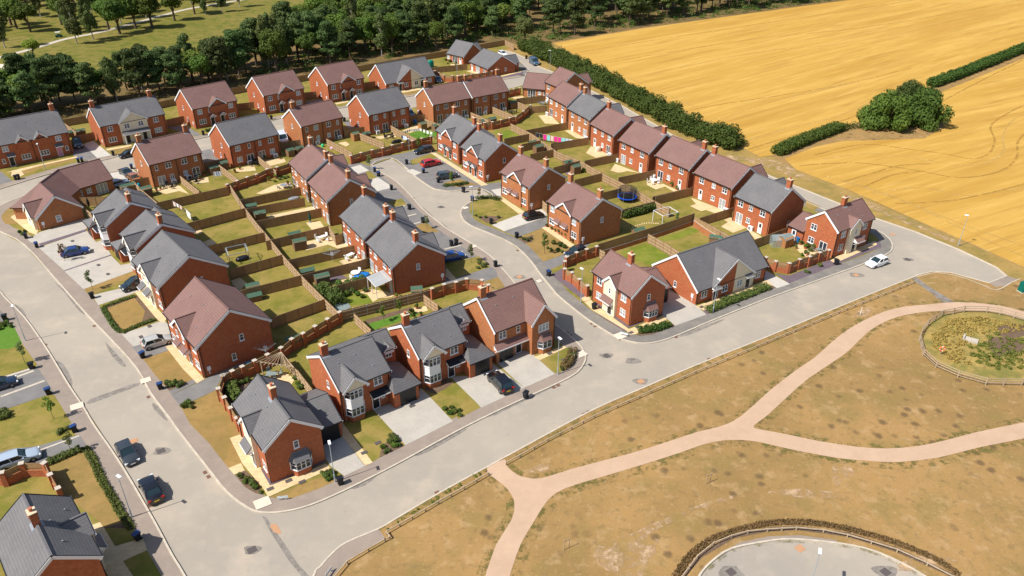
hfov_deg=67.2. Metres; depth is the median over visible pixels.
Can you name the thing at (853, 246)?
door
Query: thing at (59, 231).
driveway
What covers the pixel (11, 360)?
front lawn
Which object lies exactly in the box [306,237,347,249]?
patio
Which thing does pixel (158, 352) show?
side path
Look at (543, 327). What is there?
window
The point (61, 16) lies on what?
birch tree
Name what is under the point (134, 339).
driveway
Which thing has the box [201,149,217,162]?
driveway
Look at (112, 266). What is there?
driveway
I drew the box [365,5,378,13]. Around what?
pine tree
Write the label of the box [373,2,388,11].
broadleaf tree
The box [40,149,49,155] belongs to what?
window
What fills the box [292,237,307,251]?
garden shed
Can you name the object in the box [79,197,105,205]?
garden fence
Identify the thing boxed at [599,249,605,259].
garden fence
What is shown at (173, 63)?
pine tree
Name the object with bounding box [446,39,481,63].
bungalow
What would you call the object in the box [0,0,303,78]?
fairway
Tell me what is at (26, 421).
front lawn
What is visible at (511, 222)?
driveway
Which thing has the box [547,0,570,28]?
pine tree
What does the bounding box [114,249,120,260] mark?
garage door
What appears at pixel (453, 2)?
pine tree
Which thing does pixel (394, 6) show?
pine tree
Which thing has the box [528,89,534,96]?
patio door
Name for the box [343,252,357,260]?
garden table
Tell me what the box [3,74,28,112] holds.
broadleaf tree
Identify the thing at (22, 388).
paving line
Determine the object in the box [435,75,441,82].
parked car
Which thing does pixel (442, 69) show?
garden fence
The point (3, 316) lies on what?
wheelie bin
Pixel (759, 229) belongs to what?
back door
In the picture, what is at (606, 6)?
pine tree
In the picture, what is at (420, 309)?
patio
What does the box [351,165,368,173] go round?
driveway
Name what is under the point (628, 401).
knee rail fence
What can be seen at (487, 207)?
front lawn
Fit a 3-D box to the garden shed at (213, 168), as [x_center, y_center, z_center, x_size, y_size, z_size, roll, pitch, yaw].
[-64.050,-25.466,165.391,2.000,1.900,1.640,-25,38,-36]
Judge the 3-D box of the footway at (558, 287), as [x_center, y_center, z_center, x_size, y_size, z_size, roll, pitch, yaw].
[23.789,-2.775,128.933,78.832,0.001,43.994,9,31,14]
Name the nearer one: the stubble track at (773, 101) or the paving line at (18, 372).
the paving line at (18, 372)
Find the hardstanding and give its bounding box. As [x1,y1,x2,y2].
[990,276,1016,286]
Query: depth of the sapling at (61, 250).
130.12 m
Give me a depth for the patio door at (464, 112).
198.44 m
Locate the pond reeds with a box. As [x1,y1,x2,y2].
[966,331,1023,370]
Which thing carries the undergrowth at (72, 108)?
on the wood floor
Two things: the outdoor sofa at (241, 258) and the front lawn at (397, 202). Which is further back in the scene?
the front lawn at (397, 202)
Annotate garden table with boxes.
[162,181,176,187]
[186,176,200,181]
[249,158,258,165]
[265,366,282,377]
[276,182,290,188]
[314,232,329,241]
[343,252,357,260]
[349,267,360,277]
[383,132,393,138]
[647,176,660,184]
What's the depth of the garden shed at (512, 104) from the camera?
205.57 m
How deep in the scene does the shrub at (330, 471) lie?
87.20 m
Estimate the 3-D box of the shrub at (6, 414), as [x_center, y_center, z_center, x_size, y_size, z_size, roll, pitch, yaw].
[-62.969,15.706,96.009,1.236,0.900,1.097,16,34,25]
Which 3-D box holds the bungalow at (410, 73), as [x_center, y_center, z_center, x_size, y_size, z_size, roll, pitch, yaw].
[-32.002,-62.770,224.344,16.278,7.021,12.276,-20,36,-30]
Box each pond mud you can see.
[988,337,1023,355]
[997,324,1023,337]
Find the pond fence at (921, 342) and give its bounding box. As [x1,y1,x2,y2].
[918,306,1023,385]
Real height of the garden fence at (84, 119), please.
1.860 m
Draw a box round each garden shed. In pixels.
[68,130,73,137]
[74,128,85,134]
[119,181,135,189]
[139,185,153,196]
[208,164,218,174]
[217,160,228,169]
[245,202,256,208]
[245,281,259,288]
[246,291,262,301]
[253,209,266,221]
[284,333,303,345]
[285,147,294,157]
[287,230,300,234]
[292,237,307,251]
[294,145,303,154]
[299,266,314,274]
[314,271,330,285]
[350,131,359,141]
[361,131,370,136]
[410,285,422,292]
[418,121,427,130]
[431,123,439,131]
[488,116,496,121]
[508,100,516,108]
[533,143,543,152]
[562,159,572,164]
[570,163,580,174]
[631,226,645,233]
[709,234,722,242]
[776,233,794,248]
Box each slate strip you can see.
[40,229,86,245]
[64,255,110,270]
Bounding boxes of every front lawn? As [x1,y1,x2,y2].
[0,323,21,348]
[0,344,36,375]
[0,395,70,449]
[22,159,73,174]
[49,452,122,526]
[84,271,136,293]
[105,528,133,545]
[108,298,144,328]
[109,147,131,154]
[123,550,160,575]
[143,350,191,387]
[182,391,239,443]
[209,390,241,467]
[270,477,333,497]
[343,410,404,461]
[365,171,376,179]
[388,199,406,206]
[403,90,419,94]
[410,154,436,164]
[416,222,438,232]
[430,383,479,418]
[446,256,489,277]
[469,198,516,220]
[485,277,503,288]
[518,228,570,260]
[541,348,567,372]
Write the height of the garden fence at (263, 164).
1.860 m
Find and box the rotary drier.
[256,342,275,351]
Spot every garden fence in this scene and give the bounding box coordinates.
[62,87,240,125]
[64,123,76,135]
[74,132,94,141]
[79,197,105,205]
[85,208,92,217]
[132,180,156,203]
[133,177,149,186]
[156,187,229,209]
[166,116,184,126]
[180,176,199,193]
[187,208,245,229]
[204,158,227,170]
[208,232,265,253]
[218,164,238,181]
[228,183,336,315]
[229,254,283,278]
[237,102,254,110]
[239,187,300,208]
[240,40,513,92]
[240,275,302,295]
[244,198,304,217]
[257,208,321,228]
[258,156,277,178]
[266,226,329,250]
[271,299,325,328]
[280,140,300,149]
[282,354,312,391]
[288,245,354,267]
[302,260,362,282]
[304,91,316,98]
[326,138,352,158]
[329,227,343,244]
[330,277,370,293]
[342,291,421,320]
[344,127,364,137]
[353,313,370,333]
[359,133,384,147]
[362,257,369,268]
[364,81,375,88]
[390,125,415,141]
[410,114,424,122]
[421,288,429,301]
[423,294,438,310]
[425,119,439,127]
[432,64,467,72]
[470,112,488,121]
[492,106,516,123]
[504,134,528,144]
[510,123,669,216]
[516,95,544,103]
[517,101,530,113]
[522,140,542,151]
[526,122,567,135]
[530,149,556,160]
[531,105,546,112]
[542,200,547,212]
[551,137,588,149]
[553,161,579,172]
[574,173,601,185]
[584,154,617,166]
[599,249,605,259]
[603,189,618,199]
[618,170,654,183]
[621,201,654,218]
[647,234,679,255]
[652,188,687,200]
[655,187,692,203]
[694,217,729,237]
[699,208,732,223]
[754,227,787,246]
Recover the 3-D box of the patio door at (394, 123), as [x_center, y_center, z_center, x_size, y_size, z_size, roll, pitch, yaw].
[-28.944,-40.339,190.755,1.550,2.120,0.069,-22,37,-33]
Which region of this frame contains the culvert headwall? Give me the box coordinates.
[962,334,978,344]
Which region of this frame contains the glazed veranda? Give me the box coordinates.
[367,270,391,296]
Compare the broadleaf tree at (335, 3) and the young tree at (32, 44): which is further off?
the broadleaf tree at (335, 3)
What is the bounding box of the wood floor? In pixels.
[1,0,843,118]
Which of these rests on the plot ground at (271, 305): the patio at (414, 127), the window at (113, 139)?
the patio at (414, 127)
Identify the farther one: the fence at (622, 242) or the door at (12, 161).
the door at (12, 161)
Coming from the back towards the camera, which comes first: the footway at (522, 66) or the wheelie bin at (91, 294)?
the footway at (522, 66)
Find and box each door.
[9,157,16,166]
[57,147,63,155]
[95,182,108,194]
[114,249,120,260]
[126,135,131,142]
[142,131,148,139]
[157,175,165,185]
[192,166,200,176]
[211,117,215,125]
[247,153,253,160]
[249,296,261,301]
[252,452,256,467]
[259,150,265,159]
[298,242,303,249]
[321,424,340,444]
[334,129,339,138]
[343,231,347,244]
[370,259,374,272]
[372,398,380,409]
[382,123,388,131]
[389,281,392,292]
[392,120,397,128]
[400,387,416,405]
[437,114,442,122]
[448,367,454,377]
[462,110,466,117]
[475,358,489,375]
[476,107,481,114]
[500,102,504,110]
[500,347,512,361]
[515,343,521,353]
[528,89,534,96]
[606,145,609,153]
[606,306,611,315]
[621,154,625,164]
[657,170,662,180]
[664,290,667,302]
[677,179,681,189]
[698,189,702,199]
[712,290,717,300]
[718,198,725,209]
[735,212,742,224]
[744,278,749,287]
[757,222,762,233]
[791,229,796,240]
[818,240,826,251]
[850,242,855,252]
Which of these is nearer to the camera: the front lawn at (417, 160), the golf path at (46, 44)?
the front lawn at (417, 160)
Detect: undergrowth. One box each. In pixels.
[1,56,359,118]
[243,0,829,81]
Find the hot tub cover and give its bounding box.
[288,196,299,199]
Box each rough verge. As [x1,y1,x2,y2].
[513,44,1023,279]
[680,526,954,575]
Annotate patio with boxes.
[152,185,187,193]
[191,177,208,183]
[204,239,215,245]
[231,278,246,289]
[232,165,255,171]
[256,183,292,193]
[265,158,285,165]
[267,207,313,217]
[269,373,294,383]
[306,221,323,229]
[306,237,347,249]
[340,256,361,263]
[360,289,393,301]
[375,134,395,138]
[403,125,417,132]
[414,306,427,312]
[539,115,558,123]
[565,130,583,138]
[586,146,607,157]
[610,164,638,172]
[647,181,677,191]
[691,198,722,212]
[721,218,760,238]
[794,244,817,256]
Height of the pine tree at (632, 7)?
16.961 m
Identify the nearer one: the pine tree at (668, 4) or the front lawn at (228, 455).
the front lawn at (228, 455)
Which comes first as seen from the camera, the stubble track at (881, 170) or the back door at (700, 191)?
the back door at (700, 191)
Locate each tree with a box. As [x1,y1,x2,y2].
[0,0,19,28]
[0,8,7,47]
[0,67,10,77]
[0,79,16,116]
[0,93,12,118]
[1,52,30,103]
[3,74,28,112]
[8,2,37,31]
[9,69,39,112]
[16,51,42,101]
[20,38,39,53]
[27,71,49,106]
[28,0,41,17]
[28,57,60,108]
[42,53,61,100]
[45,0,62,24]
[52,52,82,107]
[54,0,71,24]
[59,0,81,43]
[72,61,104,99]
[76,0,97,39]
[81,69,104,101]
[90,0,109,29]
[97,59,122,98]
[99,0,127,33]
[101,56,120,100]
[111,51,131,89]
[119,0,142,28]
[119,48,148,96]
[129,55,145,92]
[131,43,148,86]
[135,0,160,27]
[141,50,163,91]
[150,46,169,85]
[160,0,182,20]
[161,53,186,92]
[164,45,190,86]
[175,32,195,74]
[181,49,197,82]
[184,54,212,84]
[189,0,199,13]
[197,38,208,50]
[198,45,225,82]
[199,0,206,14]
[201,36,234,80]
[215,0,225,11]
[218,35,233,80]
[222,30,247,77]
[224,378,241,402]
[228,46,243,75]
[234,28,253,72]
[239,17,259,66]
[255,14,272,66]
[258,12,273,63]
[258,28,288,71]
[269,12,282,58]
[270,0,290,21]
[273,16,294,64]
[285,10,304,62]
[288,7,300,19]
[292,4,306,11]
[294,32,315,64]
[300,10,317,55]
[305,0,330,9]
[310,21,333,53]
[312,7,325,18]
[314,14,328,47]
[315,31,328,58]
[316,20,341,63]
[317,5,328,15]
[321,0,342,9]
[324,13,347,47]
[327,5,337,39]
[333,8,347,15]
[335,21,344,50]
[336,17,356,57]
[338,17,359,54]
[339,0,347,8]
[343,0,357,18]
[355,16,375,52]
[356,0,371,16]
[361,12,384,49]
[362,11,374,45]
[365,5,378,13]
[372,0,383,5]
[372,12,388,56]
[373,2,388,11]
[374,7,387,15]
[382,0,400,11]
[383,13,392,47]
[383,16,401,52]
[387,0,402,13]
[393,9,408,48]
[397,12,417,51]
[401,0,421,35]
[409,1,431,46]
[422,0,437,41]
[425,21,443,48]
[430,0,449,38]
[443,5,463,42]
[449,10,466,38]
[450,0,466,20]
[455,1,476,35]
[471,0,480,28]
[473,5,485,32]
[480,0,492,28]
[483,5,498,36]
[496,0,508,4]
[497,2,510,31]
[509,0,526,15]
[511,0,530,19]
[516,15,534,41]
[529,0,536,14]
[539,0,550,8]
[541,0,564,34]
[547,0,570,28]
[564,0,585,34]
[583,0,592,23]
[586,0,607,26]
[595,0,609,19]
[615,0,623,15]
[619,0,638,19]
[624,0,640,24]
[637,0,652,20]
[648,0,660,16]
[660,0,676,17]
[675,0,691,15]
[691,0,706,11]
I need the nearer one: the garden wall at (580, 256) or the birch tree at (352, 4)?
the garden wall at (580, 256)
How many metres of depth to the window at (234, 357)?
104.88 m
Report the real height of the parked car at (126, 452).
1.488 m
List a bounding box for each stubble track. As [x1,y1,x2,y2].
[582,0,911,51]
[600,0,1016,63]
[656,83,851,121]
[681,31,909,67]
[686,71,897,110]
[749,80,923,139]
[752,114,858,147]
[799,135,1023,177]
[814,107,1020,158]
[824,117,1017,165]
[825,175,1012,241]
[842,181,1023,255]
[844,163,927,181]
[859,187,1020,195]
[866,171,918,185]
[895,184,1021,203]
[943,60,1022,100]
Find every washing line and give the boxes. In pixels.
[172,201,183,213]
[213,171,221,178]
[403,128,431,134]
[536,133,572,141]
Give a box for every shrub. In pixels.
[0,407,8,413]
[1,410,11,417]
[168,381,176,385]
[180,402,187,407]
[184,398,191,404]
[249,479,255,485]
[251,483,257,489]
[296,384,303,388]
[321,472,328,478]
[325,468,332,475]
[386,437,393,443]
[388,432,395,438]
[390,441,397,447]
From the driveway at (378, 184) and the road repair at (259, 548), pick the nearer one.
the road repair at (259, 548)
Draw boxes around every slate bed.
[261,460,325,484]
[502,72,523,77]
[552,268,584,297]
[594,311,625,330]
[596,302,662,327]
[776,241,880,282]
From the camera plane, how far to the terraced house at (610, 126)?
176.20 m
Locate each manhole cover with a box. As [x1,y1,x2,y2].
[156,448,164,453]
[246,546,257,553]
[725,567,736,575]
[794,544,805,552]
[880,567,891,575]
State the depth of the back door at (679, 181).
158.58 m
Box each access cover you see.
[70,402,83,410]
[140,377,151,383]
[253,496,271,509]
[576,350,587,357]
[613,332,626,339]
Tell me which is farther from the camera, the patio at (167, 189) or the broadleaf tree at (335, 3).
the broadleaf tree at (335, 3)
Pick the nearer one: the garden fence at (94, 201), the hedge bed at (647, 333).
the hedge bed at (647, 333)
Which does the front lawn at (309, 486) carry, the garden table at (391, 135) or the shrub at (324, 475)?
the shrub at (324, 475)
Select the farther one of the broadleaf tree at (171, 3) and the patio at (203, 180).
the broadleaf tree at (171, 3)
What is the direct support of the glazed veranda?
on the patio at (380, 294)
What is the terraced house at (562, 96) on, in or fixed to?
on the plot ground at (271, 305)
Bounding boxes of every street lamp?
[11,304,25,340]
[116,474,132,517]
[328,440,335,481]
[557,336,561,374]
[580,267,583,302]
[813,548,821,575]
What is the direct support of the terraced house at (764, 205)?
on the plot ground at (271, 305)
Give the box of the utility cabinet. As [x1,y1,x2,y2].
[1016,281,1023,293]
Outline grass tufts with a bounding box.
[842,120,861,129]
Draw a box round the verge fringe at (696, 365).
[521,281,908,455]
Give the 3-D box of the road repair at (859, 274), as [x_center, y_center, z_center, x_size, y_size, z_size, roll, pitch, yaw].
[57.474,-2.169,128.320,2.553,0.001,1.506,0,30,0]
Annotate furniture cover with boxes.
[595,146,600,151]
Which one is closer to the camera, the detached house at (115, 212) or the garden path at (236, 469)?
the garden path at (236, 469)
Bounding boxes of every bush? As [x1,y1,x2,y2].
[313,280,345,306]
[856,88,911,131]
[893,78,925,98]
[907,84,954,132]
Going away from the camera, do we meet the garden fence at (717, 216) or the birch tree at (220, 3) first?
the garden fence at (717, 216)
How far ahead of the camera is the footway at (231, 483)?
96.31 m
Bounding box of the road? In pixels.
[0,51,1004,575]
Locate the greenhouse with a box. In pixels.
[770,234,782,247]
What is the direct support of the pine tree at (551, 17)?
on the wood floor
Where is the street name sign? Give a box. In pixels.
[277,495,287,499]
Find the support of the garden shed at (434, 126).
on the plot ground at (271, 305)
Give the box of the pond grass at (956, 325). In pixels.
[932,316,1023,364]
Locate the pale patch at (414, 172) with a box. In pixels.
[406,169,420,174]
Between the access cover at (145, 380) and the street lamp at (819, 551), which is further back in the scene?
the access cover at (145, 380)
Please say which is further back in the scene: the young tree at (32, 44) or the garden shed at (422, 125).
the young tree at (32, 44)
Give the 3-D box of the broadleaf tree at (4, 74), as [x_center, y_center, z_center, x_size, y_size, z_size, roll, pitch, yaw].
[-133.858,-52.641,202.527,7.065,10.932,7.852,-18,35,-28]
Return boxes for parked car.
[0,375,18,388]
[0,446,41,469]
[60,245,89,257]
[72,137,82,148]
[113,178,129,188]
[114,438,139,466]
[117,148,132,158]
[117,167,131,177]
[119,275,139,291]
[126,172,139,181]
[137,474,164,505]
[140,334,172,350]
[413,144,433,154]
[420,158,441,167]
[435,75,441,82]
[436,170,458,179]
[444,250,465,262]
[486,370,514,394]
[497,50,507,55]
[522,210,544,220]
[564,243,586,255]
[865,254,889,268]
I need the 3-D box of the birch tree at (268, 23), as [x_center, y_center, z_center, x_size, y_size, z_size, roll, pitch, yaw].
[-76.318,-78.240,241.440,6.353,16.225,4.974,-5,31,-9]
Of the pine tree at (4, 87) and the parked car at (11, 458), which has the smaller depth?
the parked car at (11, 458)
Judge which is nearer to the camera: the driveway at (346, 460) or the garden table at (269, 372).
the driveway at (346, 460)
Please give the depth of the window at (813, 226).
134.67 m
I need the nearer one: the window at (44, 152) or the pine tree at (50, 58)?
the window at (44, 152)
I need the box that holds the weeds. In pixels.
[386,468,486,529]
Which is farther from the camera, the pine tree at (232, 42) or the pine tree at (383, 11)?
the pine tree at (383, 11)
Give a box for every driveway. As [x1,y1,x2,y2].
[0,172,11,183]
[0,368,53,407]
[0,435,85,462]
[28,218,86,242]
[39,231,110,269]
[65,256,132,288]
[72,144,96,159]
[84,141,109,157]
[94,289,138,304]
[110,169,135,179]
[122,321,169,345]
[133,342,172,355]
[168,125,200,135]
[172,358,254,404]
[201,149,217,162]
[305,99,322,104]
[324,437,363,475]
[343,120,354,128]
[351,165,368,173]
[369,177,389,190]
[374,389,451,444]
[451,363,522,407]
[483,182,500,195]
[492,188,500,195]
[493,209,546,230]
[498,350,553,387]
[504,217,546,236]
[544,243,589,268]
[662,290,705,325]
[764,271,788,287]
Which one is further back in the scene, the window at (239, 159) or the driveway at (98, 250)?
the window at (239, 159)
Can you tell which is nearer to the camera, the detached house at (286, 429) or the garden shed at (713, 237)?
the detached house at (286, 429)
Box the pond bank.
[924,312,1023,380]
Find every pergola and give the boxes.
[225,243,249,265]
[256,352,293,375]
[652,206,678,223]
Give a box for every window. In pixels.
[1,146,8,152]
[21,153,31,159]
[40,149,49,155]
[55,135,61,141]
[55,215,62,221]
[96,223,110,245]
[108,136,116,142]
[126,246,136,269]
[154,127,162,132]
[165,162,171,168]
[181,158,187,164]
[195,359,200,370]
[199,119,206,124]
[229,112,235,118]
[231,353,237,360]
[235,145,240,151]
[237,156,242,162]
[239,333,244,341]
[262,459,267,472]
[268,137,273,143]
[269,105,276,110]
[289,454,312,471]
[293,440,299,449]
[344,386,364,417]
[373,376,382,386]
[423,355,441,383]
[450,346,458,355]
[499,330,506,340]
[516,325,520,333]
[537,340,551,349]
[538,322,548,332]
[571,230,575,239]
[595,291,601,299]
[597,277,601,286]
[619,307,625,317]
[620,293,626,302]
[643,309,657,317]
[700,290,706,298]
[721,187,727,194]
[721,284,727,292]
[736,279,742,287]
[737,200,743,207]
[754,270,760,278]
[759,210,765,217]
[807,236,814,243]
[811,223,817,231]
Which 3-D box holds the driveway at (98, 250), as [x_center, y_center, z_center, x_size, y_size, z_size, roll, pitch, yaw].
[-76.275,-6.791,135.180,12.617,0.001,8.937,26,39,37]
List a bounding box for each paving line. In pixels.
[1,380,44,396]
[6,369,29,375]
[41,435,78,449]
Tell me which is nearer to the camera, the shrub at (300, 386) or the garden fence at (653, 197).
the shrub at (300, 386)
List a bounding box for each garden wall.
[0,460,63,494]
[216,373,241,436]
[220,310,342,382]
[225,164,290,192]
[349,136,432,163]
[430,277,493,299]
[434,70,492,81]
[483,104,531,129]
[508,87,520,96]
[562,260,589,296]
[564,245,598,267]
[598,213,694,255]
[693,216,719,236]
[764,249,830,273]
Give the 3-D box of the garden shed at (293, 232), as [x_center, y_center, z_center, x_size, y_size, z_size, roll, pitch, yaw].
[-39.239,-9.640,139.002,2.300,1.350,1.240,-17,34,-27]
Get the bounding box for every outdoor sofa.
[235,255,248,261]
[391,139,401,143]
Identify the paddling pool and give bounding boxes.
[354,272,369,277]
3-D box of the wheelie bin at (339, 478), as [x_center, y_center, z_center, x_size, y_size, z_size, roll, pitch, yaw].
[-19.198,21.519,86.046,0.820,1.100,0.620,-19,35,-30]
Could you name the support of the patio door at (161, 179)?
in the semi detached house at (170, 158)
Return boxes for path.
[0,0,240,57]
[10,156,76,171]
[11,169,23,175]
[11,215,37,234]
[93,522,146,575]
[106,145,131,150]
[135,291,165,322]
[140,347,167,358]
[166,344,203,382]
[169,379,195,394]
[229,463,244,473]
[230,435,329,495]
[341,423,372,464]
[401,88,420,92]
[431,153,487,185]
[446,268,454,279]
[485,302,1023,575]
[501,197,523,213]
[535,345,566,359]
[543,226,573,246]
[582,297,666,334]
[696,280,771,309]
[830,241,876,261]
[913,277,953,302]
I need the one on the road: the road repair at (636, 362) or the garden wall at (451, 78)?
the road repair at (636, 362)
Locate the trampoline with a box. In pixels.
[617,184,636,202]
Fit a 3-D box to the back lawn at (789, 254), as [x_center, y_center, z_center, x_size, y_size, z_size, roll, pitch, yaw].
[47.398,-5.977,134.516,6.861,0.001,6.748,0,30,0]
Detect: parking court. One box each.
[348,163,497,283]
[391,151,500,196]
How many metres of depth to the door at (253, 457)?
88.34 m
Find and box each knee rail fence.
[334,538,385,575]
[386,472,489,531]
[505,281,914,464]
[682,526,953,575]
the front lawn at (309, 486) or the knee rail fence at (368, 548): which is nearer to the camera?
the knee rail fence at (368, 548)
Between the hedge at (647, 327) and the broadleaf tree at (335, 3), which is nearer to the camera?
the hedge at (647, 327)
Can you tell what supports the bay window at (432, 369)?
in the detached house at (433, 349)
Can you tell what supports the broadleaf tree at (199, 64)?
on the wood floor
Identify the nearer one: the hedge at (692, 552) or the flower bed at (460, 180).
the hedge at (692, 552)
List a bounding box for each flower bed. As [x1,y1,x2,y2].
[165,380,178,389]
[235,470,262,494]
[379,439,403,457]
[424,378,452,392]
[445,179,477,186]
[477,216,502,222]
[520,235,532,242]
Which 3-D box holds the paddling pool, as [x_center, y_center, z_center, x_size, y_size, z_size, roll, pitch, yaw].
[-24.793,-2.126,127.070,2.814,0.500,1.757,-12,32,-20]
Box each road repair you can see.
[15,304,25,315]
[56,283,85,314]
[56,361,71,385]
[86,383,139,403]
[105,342,125,366]
[152,403,167,420]
[153,447,170,454]
[244,546,261,553]
[262,516,308,575]
[270,524,280,533]
[351,476,375,488]
[415,429,465,455]
[488,387,551,416]
[599,353,613,357]
[625,358,640,363]
[633,379,647,383]
[680,319,723,336]
[718,566,744,575]
[849,273,862,276]
[871,566,896,575]
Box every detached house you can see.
[0,102,73,168]
[0,493,107,575]
[82,187,160,250]
[86,88,168,146]
[109,207,195,273]
[130,123,204,187]
[131,229,229,310]
[162,276,273,377]
[174,80,239,128]
[208,112,280,167]
[231,374,342,482]
[245,69,305,114]
[281,99,343,146]
[288,135,352,202]
[306,328,421,422]
[307,153,376,225]
[308,60,364,101]
[339,184,415,263]
[347,86,410,134]
[365,209,446,294]
[387,302,495,388]
[415,74,470,122]
[435,105,494,164]
[460,121,517,182]
[462,68,508,114]
[463,277,557,363]
[499,144,567,210]
[544,66,591,99]
[546,171,622,244]
[591,249,671,325]
[787,194,875,257]
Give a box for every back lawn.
[337,293,372,304]
[368,311,418,329]
[409,130,436,138]
[493,130,517,138]
[621,244,667,264]
[658,228,698,240]
[762,246,804,261]
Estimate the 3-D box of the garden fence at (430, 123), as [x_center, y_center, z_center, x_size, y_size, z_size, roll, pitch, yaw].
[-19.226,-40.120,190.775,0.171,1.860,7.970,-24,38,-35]
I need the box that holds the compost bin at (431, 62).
[428,60,433,67]
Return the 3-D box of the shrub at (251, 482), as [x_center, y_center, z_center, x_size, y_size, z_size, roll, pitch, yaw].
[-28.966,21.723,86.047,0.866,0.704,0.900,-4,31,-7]
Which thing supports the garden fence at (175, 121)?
on the plot ground at (171, 112)
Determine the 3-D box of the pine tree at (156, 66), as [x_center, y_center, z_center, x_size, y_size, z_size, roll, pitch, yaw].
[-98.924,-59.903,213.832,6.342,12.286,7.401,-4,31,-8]
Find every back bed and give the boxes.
[228,380,249,408]
[365,307,410,323]
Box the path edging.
[917,272,1018,289]
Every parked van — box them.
[277,130,287,141]
[528,56,538,64]
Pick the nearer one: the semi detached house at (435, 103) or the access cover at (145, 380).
the access cover at (145, 380)
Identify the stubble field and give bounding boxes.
[554,0,1023,156]
[786,59,1023,266]
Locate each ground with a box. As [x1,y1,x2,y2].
[0,45,520,184]
[0,366,137,575]
[3,85,878,496]
[333,9,1023,575]
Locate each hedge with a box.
[46,444,81,464]
[80,445,134,529]
[100,306,122,332]
[102,294,135,307]
[121,317,156,333]
[335,274,365,284]
[443,181,468,186]
[475,195,501,200]
[515,36,746,150]
[560,346,577,369]
[623,203,655,218]
[637,319,671,333]
[671,518,960,575]
[704,282,771,312]
[770,121,846,155]
[926,42,1023,86]
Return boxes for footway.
[0,74,522,187]
[0,170,584,511]
[0,293,182,575]
[315,529,384,575]
[367,155,477,190]
[369,165,513,286]
[461,196,891,342]
[519,63,527,69]
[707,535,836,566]
[804,202,891,245]
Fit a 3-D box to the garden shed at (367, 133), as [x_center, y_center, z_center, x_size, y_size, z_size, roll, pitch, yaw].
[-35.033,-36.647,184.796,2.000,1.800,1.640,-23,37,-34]
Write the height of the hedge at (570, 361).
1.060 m
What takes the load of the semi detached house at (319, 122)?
on the plot ground at (271, 305)
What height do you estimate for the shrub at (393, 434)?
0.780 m
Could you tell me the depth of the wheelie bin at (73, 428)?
93.31 m
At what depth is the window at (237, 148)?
167.72 m
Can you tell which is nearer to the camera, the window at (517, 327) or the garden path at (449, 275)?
the window at (517, 327)
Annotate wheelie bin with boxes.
[0,313,8,320]
[26,361,34,369]
[43,386,51,394]
[69,423,78,432]
[88,291,94,298]
[131,529,142,541]
[137,350,145,358]
[156,381,163,389]
[335,475,344,485]
[522,389,528,398]
[546,269,550,275]
[591,302,597,309]
[833,258,839,264]
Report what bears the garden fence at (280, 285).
on the plot ground at (271, 305)
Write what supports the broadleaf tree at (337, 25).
on the wood floor
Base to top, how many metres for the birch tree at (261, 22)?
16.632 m
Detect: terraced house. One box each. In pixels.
[545,81,591,122]
[567,85,624,139]
[589,100,646,155]
[616,120,670,172]
[653,135,710,189]
[692,144,768,209]
[732,172,805,235]
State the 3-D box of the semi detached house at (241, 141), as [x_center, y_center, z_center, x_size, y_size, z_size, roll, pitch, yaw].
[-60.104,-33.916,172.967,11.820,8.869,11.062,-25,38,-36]
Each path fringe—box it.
[510,300,992,478]
[511,300,1022,474]
[520,443,1012,558]
[524,444,1004,558]
[758,420,1021,447]
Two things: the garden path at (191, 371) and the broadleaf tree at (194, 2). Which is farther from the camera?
the broadleaf tree at (194, 2)
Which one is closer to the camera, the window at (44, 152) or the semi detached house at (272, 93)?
the window at (44, 152)
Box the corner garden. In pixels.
[2,207,16,223]
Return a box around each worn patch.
[530,465,548,472]
[594,535,657,575]
[630,495,732,536]
[727,155,808,179]
[769,489,831,497]
[832,466,853,485]
[841,192,962,244]
[856,308,869,316]
[897,552,956,570]
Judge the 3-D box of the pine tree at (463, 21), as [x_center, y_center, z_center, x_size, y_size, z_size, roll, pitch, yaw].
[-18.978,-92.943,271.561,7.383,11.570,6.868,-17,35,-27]
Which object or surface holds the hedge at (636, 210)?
on the plot ground at (271, 305)
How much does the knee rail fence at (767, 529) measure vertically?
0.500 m
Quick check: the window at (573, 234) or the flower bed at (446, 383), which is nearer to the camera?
the flower bed at (446, 383)
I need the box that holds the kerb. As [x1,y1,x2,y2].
[0,50,1006,575]
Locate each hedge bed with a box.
[52,450,127,527]
[106,295,156,332]
[636,324,673,335]
[708,286,775,313]
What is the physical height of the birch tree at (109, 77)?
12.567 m
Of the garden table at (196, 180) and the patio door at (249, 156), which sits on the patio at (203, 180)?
the garden table at (196, 180)
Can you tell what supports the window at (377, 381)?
in the detached house at (357, 378)
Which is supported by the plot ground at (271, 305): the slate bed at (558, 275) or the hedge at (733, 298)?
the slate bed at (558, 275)
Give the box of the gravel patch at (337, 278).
[330,275,346,280]
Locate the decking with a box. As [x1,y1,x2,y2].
[333,303,350,310]
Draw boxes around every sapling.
[15,341,25,361]
[41,396,54,418]
[57,243,65,260]
[61,431,71,449]
[84,270,93,288]
[379,305,384,317]
[395,299,403,310]
[467,244,473,255]
[541,232,549,253]
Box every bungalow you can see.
[10,158,114,230]
[368,56,435,90]
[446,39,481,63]
[469,48,519,74]
[522,72,550,96]
[651,230,768,304]

